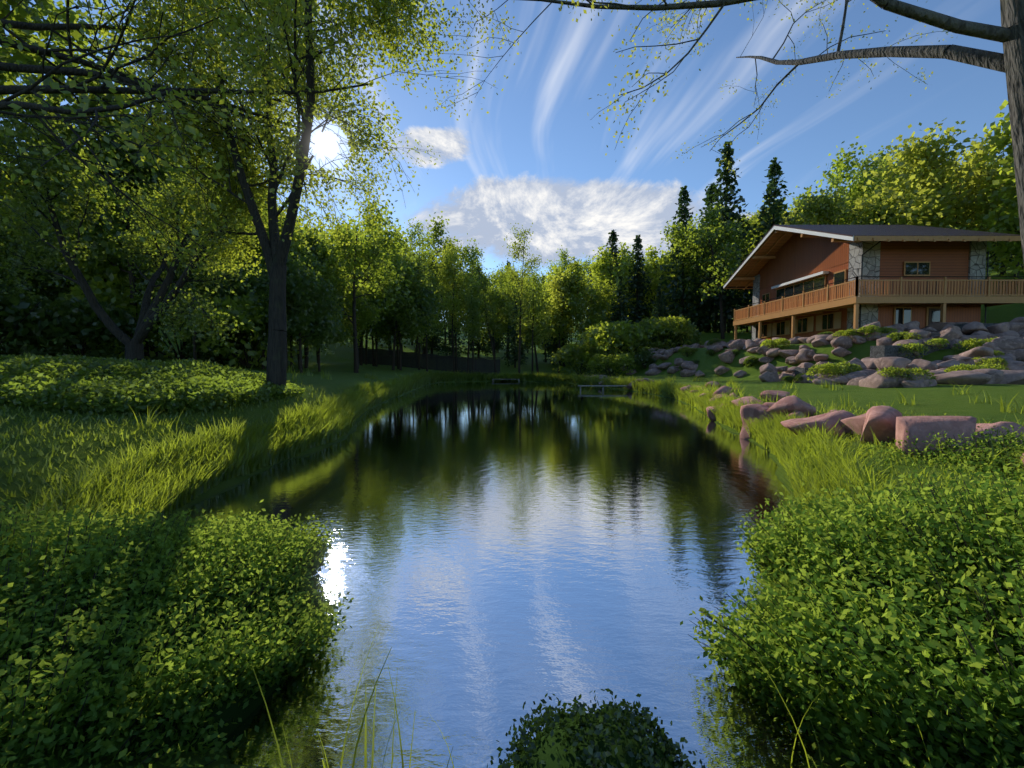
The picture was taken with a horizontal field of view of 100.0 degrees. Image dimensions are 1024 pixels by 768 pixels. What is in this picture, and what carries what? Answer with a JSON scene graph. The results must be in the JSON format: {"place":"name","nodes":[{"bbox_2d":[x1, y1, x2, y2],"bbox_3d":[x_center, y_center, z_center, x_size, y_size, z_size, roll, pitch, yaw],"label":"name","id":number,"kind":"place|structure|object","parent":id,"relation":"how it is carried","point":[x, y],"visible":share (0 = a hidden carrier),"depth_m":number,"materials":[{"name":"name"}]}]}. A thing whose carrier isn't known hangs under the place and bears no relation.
{"place":"outdoors","nodes":[
{"label":"outdoors","id":0,"kind":"place"},
{"bbox_2d":[170,381,821,767],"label":"pond water","id":1,"kind":"structure","parent":0,"point":[504,551],"depth_m":3.39,"materials":[{"name":"blue liquid"}]},
{"bbox_2d":[0,0,1009,324],"label":"sky","id":2,"kind":"structure","parent":0,"point":[537,157],"materials":[{"name":"blue"}]},
{"bbox_2d":[0,245,1023,767],"bbox_3d":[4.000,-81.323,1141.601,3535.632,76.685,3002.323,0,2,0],"label":"ground","id":3,"kind":"structure","parent":0,"point":[930,401],"depth_m":9.55,"materials":[{"name":"green plant"}]},
{"bbox_2d":[0,47,41,240],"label":"forest tree","id":4,"kind":"object","parent":3,"relation":"on","point":[20,225],"visible":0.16,"depth_m":23.50,"materials":[{"name":"green plant"}]},
{"bbox_2d":[0,278,56,355],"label":"bush","id":5,"kind":"object","parent":3,"relation":"on","point":[10,313],"visible":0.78,"depth_m":18.31,"materials":[{"name":"green plant"}]},
{"bbox_2d":[0,240,67,307],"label":"forest tree","id":6,"kind":"object","parent":3,"relation":"on","point":[42,291],"visible":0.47,"depth_m":26.45,"materials":[{"name":"green plant"}]},
{"bbox_2d":[0,171,72,281],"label":"forest tree","id":7,"kind":"object","parent":3,"relation":"on","point":[28,231],"visible":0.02,"depth_m":30.62,"materials":[{"name":"green plant"}]},
{"bbox_2d":[27,239,82,348],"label":"forest tree","id":8,"kind":"object","parent":3,"relation":"on","point":[65,285],"visible":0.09,"depth_m":29.25,"materials":[{"name":"green plant"}]},
{"bbox_2d":[0,0,143,192],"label":"forest tree","id":9,"kind":"object","parent":3,"relation":"on","point":[19,11],"visible":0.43,"depth_m":18.70,"materials":[{"name":"green plant"}]},
{"bbox_2d":[7,292,137,357],"bbox_3d":[-20.631,-2.600,20.376,4.907,3.236,4.516,2,3,34],"label":"bush","id":10,"kind":"object","parent":3,"relation":"on","point":[81,321],"visible":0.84,"depth_m":19.66,"materials":[{"name":"green plant"}]},
{"bbox_2d":[32,187,201,355],"bbox_3d":[-23.781,-8.240,27.851,8.256,13.229,9.438,1,2,21],"label":"forest tree","id":11,"kind":"object","parent":3,"relation":"on","point":[90,273],"visible":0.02,"depth_m":25.15,"materials":[{"name":"green plant"}]},
{"bbox_2d":[0,33,241,336],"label":"forest tree","id":12,"kind":"object","parent":3,"relation":"on","point":[111,265],"visible":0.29,"depth_m":20.40,"materials":[{"name":"green plant"}]},
{"bbox_2d":[26,121,222,355],"bbox_3d":[-25.675,-10.415,30.151,10.865,17.408,12.419,1,2,16],"label":"forest tree","id":13,"kind":"object","parent":3,"relation":"on","point":[59,265],"visible":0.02,"depth_m":27.12,"materials":[{"name":"green plant"}]},
{"bbox_2d":[0,71,287,360],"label":"lawn tree","id":14,"kind":"object","parent":3,"relation":"on","point":[151,315],"visible":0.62,"depth_m":12.64,"materials":[{"name":"green plant"}]},
{"bbox_2d":[0,352,305,414],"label":"groundcover plants","id":15,"kind":"object","parent":3,"relation":"on","point":[120,384],"visible":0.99,"depth_m":7.22,"materials":[{"name":"green plant"}]},
{"bbox_2d":[63,273,257,360],"bbox_3d":[-19.500,-3.681,25.895,11.260,5.383,7.739,-1,3,-23],"label":"bush","id":16,"kind":"object","parent":3,"relation":"on","point":[117,294],"visible":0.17,"depth_m":23.32,"materials":[{"name":"green plant"}]},
{"bbox_2d":[0,498,353,767],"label":"plants","id":17,"kind":"object","parent":3,"relation":"on","point":[156,659],"visible":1,"depth_m":2.03,"materials":[{"name":"green plant"}]},
{"bbox_2d":[130,230,238,361],"bbox_3d":[-16.492,-4.370,22.153,4.106,7.092,4.661,2,3,38],"label":"forest tree","id":18,"kind":"object","parent":3,"relation":"on","point":[175,278],"visible":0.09,"depth_m":21.97,"materials":[{"name":"green plant"}]},
{"bbox_2d":[136,198,268,363],"bbox_3d":[-18.945,-6.926,27.212,7.674,11.676,6.761,-1,3,-25],"label":"forest tree","id":19,"kind":"object","parent":3,"relation":"on","point":[227,288],"visible":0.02,"depth_m":26.22,"materials":[{"name":"green plant"}]},
{"bbox_2d":[180,331,261,365],"bbox_3d":[-16.794,-2.169,24.971,3.726,2.670,4.049,-1,2,-17],"label":"bush","id":20,"kind":"object","parent":3,"relation":"on","point":[188,350],"visible":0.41,"depth_m":23.91,"materials":[{"name":"green plant"}]},
{"bbox_2d":[218,253,267,368],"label":"forest tree","id":21,"kind":"object","parent":3,"relation":"on","point":[246,282],"visible":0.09,"depth_m":24.35,"materials":[{"name":"green plant"}]},
{"bbox_2d":[185,289,311,367],"bbox_3d":[-15.169,-2.931,25.128,6.626,4.608,9.640,-1,2,-14],"label":"bush","id":22,"kind":"object","parent":3,"relation":"on","point":[238,305],"visible":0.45,"depth_m":21.92,"materials":[{"name":"green plant"}]},
{"bbox_2d":[0,0,505,307],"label":"tree","id":23,"kind":"object","parent":3,"relation":"on","point":[139,86],"visible":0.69,"depth_m":6.53,"materials":[{"name":"green plant"}]},
{"bbox_2d":[73,0,461,388],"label":"tree","id":24,"kind":"object","parent":3,"relation":"on","point":[275,247],"visible":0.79,"depth_m":9.41,"materials":[{"name":"green plant"}]},
{"bbox_2d":[237,252,324,369],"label":"forest tree","id":25,"kind":"object","parent":3,"relation":"on","point":[300,320],"visible":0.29,"depth_m":22.11,"materials":[{"name":"green plant"}]},
{"bbox_2d":[254,252,343,372],"bbox_3d":[-11.454,-3.848,23.150,3.924,6.776,4.454,1,2,15],"label":"forest tree","id":26,"kind":"object","parent":3,"relation":"on","point":[300,281],"visible":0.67,"depth_m":22.89,"materials":[{"name":"green plant"}]},
{"bbox_2d":[247,222,350,369],"bbox_3d":[-14.065,-5.727,28.651,6.125,9.814,7.001,1,3,28],"label":"forest tree","id":27,"kind":"object","parent":3,"relation":"on","point":[294,245],"visible":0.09,"depth_m":27.67,"materials":[{"name":"green plant"}]},
{"bbox_2d":[287,250,333,369],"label":"forest tree","id":28,"kind":"object","parent":3,"relation":"on","point":[314,264],"visible":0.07,"depth_m":26.38,"materials":[{"name":"green plant"}]},
{"bbox_2d":[292,286,356,371],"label":"forest tree","id":29,"kind":"object","parent":3,"relation":"on","point":[340,337],"visible":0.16,"depth_m":26.30,"materials":[{"name":"green plant"}]},
{"bbox_2d":[298,219,356,367],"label":"forest tree","id":30,"kind":"object","parent":3,"relation":"on","point":[314,247],"visible":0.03,"depth_m":31.54,"materials":[{"name":"green plant"}]},
{"bbox_2d":[331,272,384,368],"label":"forest tree","id":31,"kind":"object","parent":3,"relation":"on","point":[363,315],"visible":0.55,"depth_m":35.03,"materials":[{"name":"green plant"}]},
{"bbox_2d":[303,190,416,372],"bbox_3d":[-11.316,-7.237,31.307,9.032,13.139,7.686,-1,3,-27],"label":"forest tree","id":32,"kind":"object","parent":3,"relation":"on","point":[369,252],"visible":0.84,"depth_m":30.44,"materials":[{"name":"green plant"}]},
{"bbox_2d":[347,271,390,365],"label":"forest tree","id":33,"kind":"object","parent":3,"relation":"on","point":[373,340],"visible":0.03,"depth_m":45.37,"materials":[{"name":"green plant"}]},
{"bbox_2d":[358,255,434,369],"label":"forest tree","id":34,"kind":"object","parent":3,"relation":"on","point":[410,330],"visible":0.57,"depth_m":40.16,"materials":[{"name":"green plant"}]},
{"bbox_2d":[362,244,439,368],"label":"forest tree","id":35,"kind":"object","parent":3,"relation":"on","point":[396,256],"visible":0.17,"depth_m":42.40,"materials":[{"name":"green plant"}]},
{"bbox_2d":[364,250,439,369],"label":"forest tree","id":36,"kind":"object","parent":3,"relation":"on","point":[426,292],"visible":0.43,"depth_m":41.77,"materials":[{"name":"green plant"}]},
{"bbox_2d":[401,217,441,369],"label":"alder tree","id":37,"kind":"object","parent":3,"relation":"on","point":[412,234],"visible":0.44,"depth_m":47.64,"materials":[{"name":"green plant"}]},
{"bbox_2d":[358,348,499,373],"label":"fence","id":38,"kind":"object","parent":3,"relation":"on","point":[411,357],"visible":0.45,"depth_m":53.15,"materials":[{"name":"brown wood"}]},
{"bbox_2d":[410,256,449,354],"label":"spruce","id":39,"kind":"object","parent":3,"relation":"on","point":[431,344],"visible":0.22,"depth_m":69.24,"materials":[{"name":"green plant"}]},
{"bbox_2d":[414,268,446,353],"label":"forest tree","id":40,"kind":"object","parent":3,"relation":"on","point":[437,323],"visible":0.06,"depth_m":60.39,"materials":[{"name":"green plant"}]},
{"bbox_2d":[419,272,447,370],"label":"alder tree","id":41,"kind":"object","parent":3,"relation":"on","point":[432,281],"visible":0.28,"depth_m":47.36,"materials":[{"name":"green plant"}]},
{"bbox_2d":[404,211,484,353],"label":"forest tree","id":42,"kind":"object","parent":3,"relation":"on","point":[436,229],"visible":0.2,"depth_m":67.30,"materials":[{"name":"green plant"}]},
{"bbox_2d":[433,236,470,371],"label":"alder tree","id":43,"kind":"object","parent":3,"relation":"on","point":[447,267],"visible":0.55,"depth_m":51.29,"materials":[{"name":"green plant"}]},
{"bbox_2d":[443,321,463,358],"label":"spruce","id":44,"kind":"object","parent":3,"relation":"on","point":[449,348],"visible":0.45,"depth_m":64.76,"materials":[{"name":"green plant"}]},
{"bbox_2d":[437,250,471,372],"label":"alder tree","id":45,"kind":"object","parent":3,"relation":"on","point":[450,259],"visible":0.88,"depth_m":49.98,"materials":[{"name":"green plant"}]},
{"bbox_2d":[448,245,491,372],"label":"alder tree","id":46,"kind":"object","parent":3,"relation":"on","point":[472,255],"visible":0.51,"depth_m":51.75,"materials":[{"name":"green plant"}]},
{"bbox_2d":[457,277,487,372],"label":"alder tree","id":47,"kind":"object","parent":3,"relation":"on","point":[475,328],"visible":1,"depth_m":47.94,"materials":[{"name":"green plant"}]},
{"bbox_2d":[460,265,496,358],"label":"spruce","id":48,"kind":"object","parent":3,"relation":"on","point":[478,348],"visible":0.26,"depth_m":73.86,"materials":[{"name":"green plant"}]},
{"bbox_2d":[0,370,961,610],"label":"fringe grass","id":49,"kind":"structure","parent":3,"relation":"on","point":[164,480],"depth_m":5.88,"materials":[{"name":"green plant"}]},
{"bbox_2d":[473,272,504,372],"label":"alder tree","id":50,"kind":"object","parent":3,"relation":"on","point":[489,323],"visible":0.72,"depth_m":51.60,"materials":[{"name":"green plant"}]},
{"bbox_2d":[460,268,519,359],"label":"forest tree","id":51,"kind":"object","parent":3,"relation":"on","point":[496,295],"visible":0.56,"depth_m":67.19,"materials":[{"name":"green plant"}]},
{"bbox_2d":[482,283,528,359],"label":"forest tree","id":52,"kind":"object","parent":3,"relation":"on","point":[501,334],"visible":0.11,"depth_m":73.08,"materials":[{"name":"green plant"}]},
{"bbox_2d":[501,299,528,367],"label":"spruce","id":53,"kind":"object","parent":3,"relation":"on","point":[514,346],"visible":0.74,"depth_m":60.85,"materials":[{"name":"green plant"}]},
{"bbox_2d":[492,266,545,358],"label":"forest tree","id":54,"kind":"object","parent":3,"relation":"on","point":[528,283],"visible":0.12,"depth_m":77.03,"materials":[{"name":"green plant"}]},
{"bbox_2d":[495,223,545,372],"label":"alder tree","id":55,"kind":"object","parent":3,"relation":"on","point":[525,303],"visible":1,"depth_m":48.32,"materials":[{"name":"green plant"}]},
{"bbox_2d":[512,282,541,374],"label":"alder tree","id":56,"kind":"object","parent":3,"relation":"on","point":[536,360],"visible":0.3,"depth_m":53.57,"materials":[{"name":"green plant"}]},
{"bbox_2d":[511,267,552,373],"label":"alder tree","id":57,"kind":"object","parent":3,"relation":"on","point":[536,282],"visible":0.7,"depth_m":51.30,"materials":[{"name":"green plant"}]},
{"bbox_2d":[513,268,595,372],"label":"forest tree","id":58,"kind":"object","parent":3,"relation":"on","point":[559,293],"visible":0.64,"depth_m":53.15,"materials":[{"name":"green plant"}]},
{"bbox_2d":[534,264,590,366],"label":"forest tree","id":59,"kind":"object","parent":3,"relation":"on","point":[546,286],"visible":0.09,"depth_m":62.96,"materials":[{"name":"green plant"}]},
{"bbox_2d":[546,245,592,278],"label":"forest tree","id":60,"kind":"object","parent":3,"relation":"on","point":[564,257],"visible":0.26,"depth_m":182.08,"materials":[{"name":"green plant"}]},
{"bbox_2d":[551,342,599,375],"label":"bush","id":61,"kind":"object","parent":3,"relation":"on","point":[570,352],"visible":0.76,"depth_m":45.22,"materials":[{"name":"green plant"}]},
{"bbox_2d":[128,359,1023,475],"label":"grass tufts","id":62,"kind":"object","parent":3,"relation":"on","point":[734,385],"visible":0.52,"depth_m":9.78,"materials":[{"name":"green plant"}]},
{"bbox_2d":[543,256,616,364],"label":"forest tree","id":63,"kind":"object","parent":3,"relation":"on","point":[575,278],"visible":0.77,"depth_m":53.24,"materials":[{"name":"green plant"}]},
{"bbox_2d":[487,688,705,767],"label":"ball shrub","id":64,"kind":"object","parent":3,"relation":"on","point":[609,735],"visible":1,"depth_m":1.09,"materials":[{"name":"green plant"}]},
{"bbox_2d":[251,625,947,767],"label":"reed leaves","id":65,"kind":"object","parent":3,"relation":"on","point":[354,757],"visible":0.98,"depth_m":1.48,"materials":[{"name":"green plant"}]},
{"bbox_2d":[587,229,630,347],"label":"spruce","id":66,"kind":"object","parent":3,"relation":"on","point":[612,239],"visible":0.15,"depth_m":63.45,"materials":[{"name":"green plant"}]},
{"bbox_2d":[585,352,635,375],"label":"bush","id":67,"kind":"object","parent":3,"relation":"on","point":[616,359],"visible":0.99,"depth_m":40.94,"materials":[{"name":"green plant"}]},
{"bbox_2d":[575,319,651,367],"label":"bush","id":68,"kind":"object","parent":3,"relation":"on","point":[606,334],"visible":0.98,"depth_m":42.79,"materials":[{"name":"green plant"}]},
{"bbox_2d":[579,244,651,348],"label":"forest tree","id":69,"kind":"object","parent":3,"relation":"on","point":[604,267],"visible":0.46,"depth_m":60.60,"materials":[{"name":"green plant"}]},
{"bbox_2d":[607,274,632,352],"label":"spruce","id":70,"kind":"object","parent":3,"relation":"on","point":[619,312],"visible":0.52,"depth_m":51.47,"materials":[{"name":"green plant"}]},
{"bbox_2d":[619,235,654,349],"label":"spruce","id":71,"kind":"object","parent":3,"relation":"on","point":[639,308],"visible":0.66,"depth_m":56.12,"materials":[{"name":"green plant"}]},
{"bbox_2d":[633,349,656,368],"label":"bush","id":72,"kind":"object","parent":3,"relation":"on","point":[643,356],"visible":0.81,"depth_m":40.05,"materials":[{"name":"green plant"}]},
{"bbox_2d":[625,244,678,338],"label":"forest tree","id":73,"kind":"object","parent":3,"relation":"on","point":[652,266],"visible":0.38,"depth_m":60.93,"materials":[{"name":"green plant"}]},
{"bbox_2d":[649,283,667,342],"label":"spruce","id":74,"kind":"object","parent":3,"relation":"on","point":[660,309],"visible":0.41,"depth_m":49.53,"materials":[{"name":"green plant"}]},
{"bbox_2d":[631,314,698,349],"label":"bush","id":75,"kind":"object","parent":3,"relation":"on","point":[664,326],"visible":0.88,"depth_m":41.80,"materials":[{"name":"green plant"}]},
{"bbox_2d":[653,324,701,346],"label":"bush","id":76,"kind":"object","parent":3,"relation":"on","point":[697,336],"visible":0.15,"depth_m":44.75,"materials":[{"name":"green plant"}]},
{"bbox_2d":[655,185,715,328],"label":"spruce","id":77,"kind":"object","parent":3,"relation":"on","point":[683,212],"visible":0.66,"depth_m":50.90,"materials":[{"name":"green plant"}]},
{"bbox_2d":[660,200,752,338],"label":"forest tree","id":78,"kind":"object","parent":3,"relation":"on","point":[699,239],"visible":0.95,"depth_m":46.23,"materials":[{"name":"green plant"}]},
{"bbox_2d":[679,182,742,332],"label":"spruce","id":79,"kind":"object","parent":3,"relation":"on","point":[707,199],"visible":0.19,"depth_m":55.87,"materials":[{"name":"green plant"}]},
{"bbox_2d":[688,141,753,332],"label":"spruce","id":80,"kind":"object","parent":3,"relation":"on","point":[727,212],"visible":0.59,"depth_m":49.68,"materials":[{"name":"green plant"}]},
{"bbox_2d":[425,0,1023,261],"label":"tree","id":81,"kind":"object","parent":3,"relation":"on","point":[1008,33],"visible":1,"depth_m":6.25,"materials":[{"name":"grey plant"}]},
{"bbox_2d":[736,157,795,330],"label":"spruce","id":82,"kind":"object","parent":3,"relation":"on","point":[774,170],"visible":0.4,"depth_m":48.98,"materials":[{"name":"green plant"}]},
{"bbox_2d":[760,338,790,349],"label":"bush","id":83,"kind":"object","parent":3,"relation":"on","point":[777,342],"visible":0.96,"depth_m":27.54,"materials":[{"name":"green plant"}]},
{"bbox_2d":[735,198,841,298],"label":"forest tree","id":84,"kind":"object","parent":3,"relation":"on","point":[754,222],"visible":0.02,"depth_m":53.31,"materials":[{"name":"green plant"}]},
{"bbox_2d":[620,329,1023,387],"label":"rocks","id":85,"kind":"object","parent":3,"relation":"on","point":[872,378],"visible":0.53,"depth_m":17.72,"materials":[{"name":"grey stone"}]},
{"bbox_2d":[779,183,885,224],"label":"forest tree","id":86,"kind":"object","parent":3,"relation":"on","point":[825,214],"visible":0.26,"depth_m":44.09,"materials":[{"name":"green plant"}]},
{"bbox_2d":[805,361,862,380],"bbox_3d":[13.559,-0.466,18.023,2.186,1.045,1.502,0,2,1],"label":"bush","id":87,"kind":"object","parent":3,"relation":"on","point":[834,368],"visible":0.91,"depth_m":17.83,"materials":[{"name":"green plant"}]},
{"bbox_2d":[788,136,896,224],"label":"forest tree","id":88,"kind":"object","parent":3,"relation":"on","point":[840,166],"visible":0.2,"depth_m":58.43,"materials":[{"name":"green plant"}]},
{"bbox_2d":[680,463,1023,767],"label":"box shrub","id":89,"kind":"object","parent":3,"relation":"on","point":[931,640],"visible":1,"depth_m":1.89,"materials":[{"name":"green plant"}]},
{"bbox_2d":[680,381,1023,468],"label":"shore boulders","id":90,"kind":"object","parent":3,"relation":"on","point":[884,423],"visible":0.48,"depth_m":5.91,"materials":[{"name":"pink stone"}]},
{"bbox_2d":[682,317,1023,381],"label":"rocks","id":91,"kind":"object","parent":3,"relation":"on","point":[1008,334],"visible":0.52,"depth_m":20.63,"materials":[{"name":"grey stone"}]},
{"bbox_2d":[833,180,893,224],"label":"forest tree","id":92,"kind":"object","parent":3,"relation":"on","point":[853,203],"visible":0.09,"depth_m":56.05,"materials":[{"name":"green plant"}]},
{"bbox_2d":[833,145,900,203],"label":"forest tree","id":93,"kind":"object","parent":3,"relation":"on","point":[875,163],"visible":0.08,"depth_m":120.65,"materials":[{"name":"green plant"}]},
{"bbox_2d":[723,225,1023,340],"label":"chalet","id":94,"kind":"object","parent":3,"relation":"on","point":[805,280],"visible":0.98,"depth_m":25.84,"materials":[{"name":"wood"}]},
{"bbox_2d":[795,323,998,376],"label":"rocks","id":95,"kind":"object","parent":3,"relation":"on","point":[884,351],"depth_m":19.96,"materials":[{"name":"stone"}]},
{"bbox_2d":[844,156,962,223],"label":"forest tree","id":96,"kind":"object","parent":3,"relation":"on","point":[882,177],"visible":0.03,"depth_m":55.93,"materials":[{"name":"green plant"}]},
{"bbox_2d":[877,366,936,383],"bbox_3d":[13.473,-0.250,14.727,1.084,0.754,1.576,-2,3,-36],"label":"bush","id":97,"kind":"object","parent":3,"relation":"on","point":[890,370],"visible":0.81,"depth_m":14.56,"materials":[{"name":"green plant"}]},
{"bbox_2d":[897,342,928,358],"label":"bush","id":98,"kind":"object","parent":3,"relation":"on","point":[917,346],"visible":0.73,"depth_m":19.65,"materials":[{"name":"green plant"}]},
{"bbox_2d":[845,422,1023,481],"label":"box shrub","id":99,"kind":"object","parent":3,"relation":"on","point":[1018,450],"visible":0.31,"depth_m":4.58,"materials":[{"name":"green plant"}]},
{"bbox_2d":[858,118,1023,282],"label":"forest tree","id":100,"kind":"object","parent":3,"relation":"on","point":[926,208],"visible":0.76,"depth_m":36.85,"materials":[{"name":"green plant"}]},
{"bbox_2d":[903,145,1015,259],"bbox_3d":[40.522,-13.425,39.912,10.414,15.747,11.877,0,2,-6],"label":"forest tree","id":101,"kind":"object","parent":3,"relation":"on","point":[972,206],"visible":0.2,"depth_m":37.40,"materials":[{"name":"green plant"}]},
{"bbox_2d":[943,363,1001,372],"bbox_3d":[16.954,-0.370,15.770,1.661,0.794,1.142,1,3,32],"label":"bush","id":102,"kind":"object","parent":3,"relation":"on","point":[960,367],"visible":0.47,"depth_m":15.71,"materials":[{"name":"green plant"}]},
{"bbox_2d":[952,336,997,353],"bbox_3d":[20.594,-1.620,18.802,1.902,0.909,1.308,2,3,39],"label":"bush","id":103,"kind":"object","parent":3,"relation":"on","point":[972,343],"visible":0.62,"depth_m":18.86,"materials":[{"name":"green plant"}]},
{"bbox_2d":[952,100,1023,277],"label":"forest tree","id":104,"kind":"object","parent":3,"relation":"on","point":[1000,141],"visible":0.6,"depth_m":32.95,"materials":[{"name":"green plant"}]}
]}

